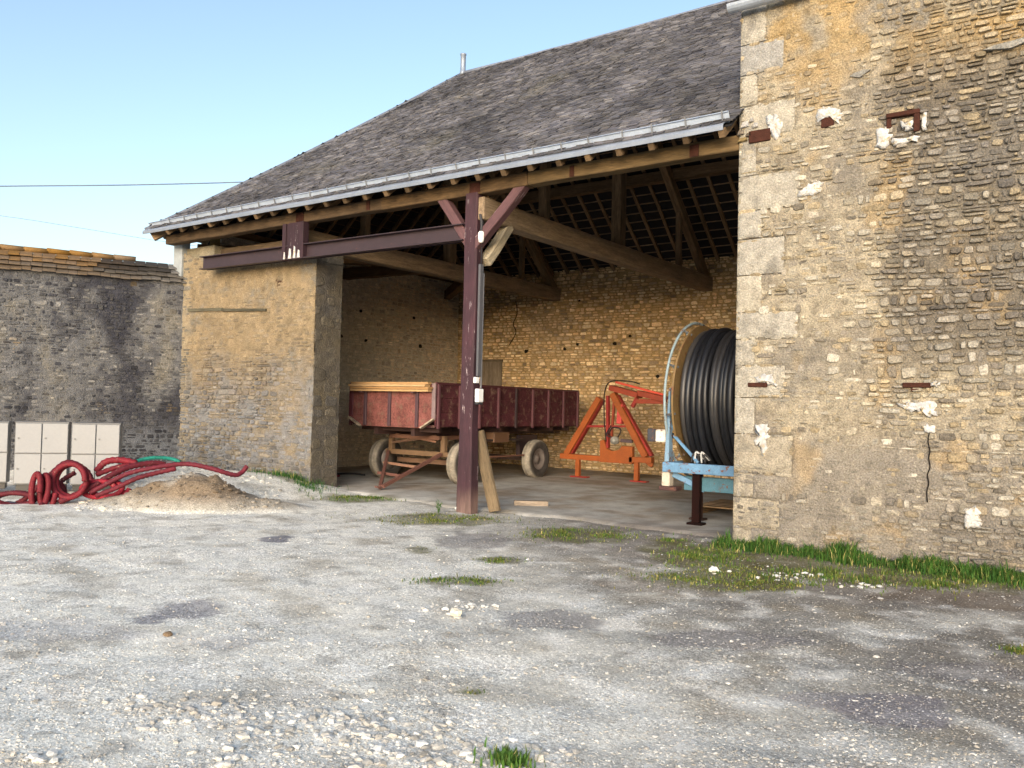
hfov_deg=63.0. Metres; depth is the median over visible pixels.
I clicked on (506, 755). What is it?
grass tuft
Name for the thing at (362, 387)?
sawn board
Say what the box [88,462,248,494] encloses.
red conduit
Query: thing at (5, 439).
storage locker
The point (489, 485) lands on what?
leaning plank
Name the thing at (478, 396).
switch box
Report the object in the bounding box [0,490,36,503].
red conduit
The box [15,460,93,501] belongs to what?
red conduit
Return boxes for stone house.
[727,0,1023,572]
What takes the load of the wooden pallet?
on the barn floor
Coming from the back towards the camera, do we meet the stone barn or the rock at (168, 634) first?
the stone barn
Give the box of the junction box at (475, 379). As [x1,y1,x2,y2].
[473,377,478,382]
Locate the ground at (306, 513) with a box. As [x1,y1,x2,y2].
[0,467,1023,767]
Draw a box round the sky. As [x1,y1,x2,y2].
[0,0,724,263]
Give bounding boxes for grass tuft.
[473,737,545,767]
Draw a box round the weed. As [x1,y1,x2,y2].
[436,500,442,512]
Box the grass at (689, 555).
[287,489,1023,693]
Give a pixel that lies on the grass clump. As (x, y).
(293, 476)
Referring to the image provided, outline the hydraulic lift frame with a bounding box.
[560,380,667,482]
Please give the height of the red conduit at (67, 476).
0.496 m
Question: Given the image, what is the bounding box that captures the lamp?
[478,214,483,242]
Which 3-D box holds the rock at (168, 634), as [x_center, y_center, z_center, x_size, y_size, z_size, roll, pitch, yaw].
[-2.328,1.690,5.642,0.083,0.035,0.060,0,-2,36]
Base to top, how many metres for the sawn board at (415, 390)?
0.043 m
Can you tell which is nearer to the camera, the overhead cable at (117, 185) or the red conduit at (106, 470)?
the red conduit at (106, 470)
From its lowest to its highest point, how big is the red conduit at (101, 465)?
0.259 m
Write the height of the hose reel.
2.940 m
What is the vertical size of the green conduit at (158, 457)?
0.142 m
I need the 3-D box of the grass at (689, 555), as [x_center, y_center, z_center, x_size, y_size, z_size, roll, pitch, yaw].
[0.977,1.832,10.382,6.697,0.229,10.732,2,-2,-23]
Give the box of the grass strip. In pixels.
[706,528,1023,590]
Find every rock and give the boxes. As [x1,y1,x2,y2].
[163,631,172,636]
[450,608,461,616]
[709,566,718,571]
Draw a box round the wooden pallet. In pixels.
[703,499,732,512]
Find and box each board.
[348,384,429,386]
[350,386,432,388]
[350,389,431,391]
[351,382,430,383]
[482,359,502,385]
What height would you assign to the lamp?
0.435 m
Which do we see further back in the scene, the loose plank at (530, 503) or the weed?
the loose plank at (530, 503)
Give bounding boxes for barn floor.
[337,463,733,539]
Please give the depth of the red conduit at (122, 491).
12.37 m
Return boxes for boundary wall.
[0,244,189,469]
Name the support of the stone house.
on the ground at (306, 513)
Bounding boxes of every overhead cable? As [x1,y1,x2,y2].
[0,181,242,186]
[5,216,194,245]
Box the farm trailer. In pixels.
[347,382,578,488]
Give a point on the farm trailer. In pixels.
(504, 412)
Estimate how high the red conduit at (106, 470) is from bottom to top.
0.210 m
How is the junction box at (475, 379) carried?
attached to the stone barn
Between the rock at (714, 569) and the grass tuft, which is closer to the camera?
the grass tuft
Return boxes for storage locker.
[0,421,11,488]
[13,421,71,490]
[70,422,122,491]
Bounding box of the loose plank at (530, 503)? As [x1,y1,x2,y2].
[514,500,547,505]
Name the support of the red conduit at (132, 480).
on the ground at (306, 513)
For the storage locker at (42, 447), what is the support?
on the ground at (306, 513)
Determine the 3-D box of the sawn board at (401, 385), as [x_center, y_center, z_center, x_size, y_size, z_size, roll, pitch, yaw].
[-2.449,0.027,16.459,2.070,0.043,0.165,0,-2,36]
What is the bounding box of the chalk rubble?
[0,566,891,767]
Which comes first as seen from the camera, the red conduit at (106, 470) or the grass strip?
the grass strip
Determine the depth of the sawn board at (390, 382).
16.38 m
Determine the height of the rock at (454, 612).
0.068 m
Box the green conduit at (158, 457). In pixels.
[137,456,180,461]
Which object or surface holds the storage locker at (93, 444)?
on the ground at (306, 513)
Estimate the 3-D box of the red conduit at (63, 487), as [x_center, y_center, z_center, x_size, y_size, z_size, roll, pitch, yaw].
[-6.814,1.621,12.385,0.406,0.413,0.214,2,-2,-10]
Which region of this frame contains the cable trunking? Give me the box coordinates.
[476,220,484,387]
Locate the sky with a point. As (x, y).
(93, 92)
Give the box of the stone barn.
[142,0,743,513]
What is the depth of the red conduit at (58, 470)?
12.17 m
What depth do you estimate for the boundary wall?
16.73 m
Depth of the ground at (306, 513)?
5.84 m
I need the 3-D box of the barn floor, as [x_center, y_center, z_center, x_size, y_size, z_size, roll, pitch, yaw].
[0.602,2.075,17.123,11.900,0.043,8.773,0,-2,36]
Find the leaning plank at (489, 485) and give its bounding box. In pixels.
[478,430,500,511]
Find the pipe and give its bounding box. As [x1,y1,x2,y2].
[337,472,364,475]
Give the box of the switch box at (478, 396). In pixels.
[475,389,482,404]
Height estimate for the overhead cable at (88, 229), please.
1.788 m
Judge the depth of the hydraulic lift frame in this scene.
18.51 m
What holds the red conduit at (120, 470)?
on the ground at (306, 513)
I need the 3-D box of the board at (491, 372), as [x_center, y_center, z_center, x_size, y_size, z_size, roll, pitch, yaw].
[-0.591,0.168,23.305,0.760,1.700,0.060,0,-2,36]
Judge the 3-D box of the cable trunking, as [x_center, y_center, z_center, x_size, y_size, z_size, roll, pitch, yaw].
[-0.457,-1.305,12.517,0.053,2.736,0.120,0,-2,36]
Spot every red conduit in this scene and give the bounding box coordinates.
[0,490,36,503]
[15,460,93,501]
[28,471,58,504]
[36,481,67,501]
[39,471,75,504]
[51,461,90,500]
[58,460,165,503]
[79,479,131,499]
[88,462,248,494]
[94,457,137,471]
[95,463,130,476]
[95,466,175,497]
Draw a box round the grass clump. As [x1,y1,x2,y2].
[220,468,348,494]
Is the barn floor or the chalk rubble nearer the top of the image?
the barn floor
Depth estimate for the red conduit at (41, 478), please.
11.99 m
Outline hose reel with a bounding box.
[647,322,737,525]
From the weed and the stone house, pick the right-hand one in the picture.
the stone house

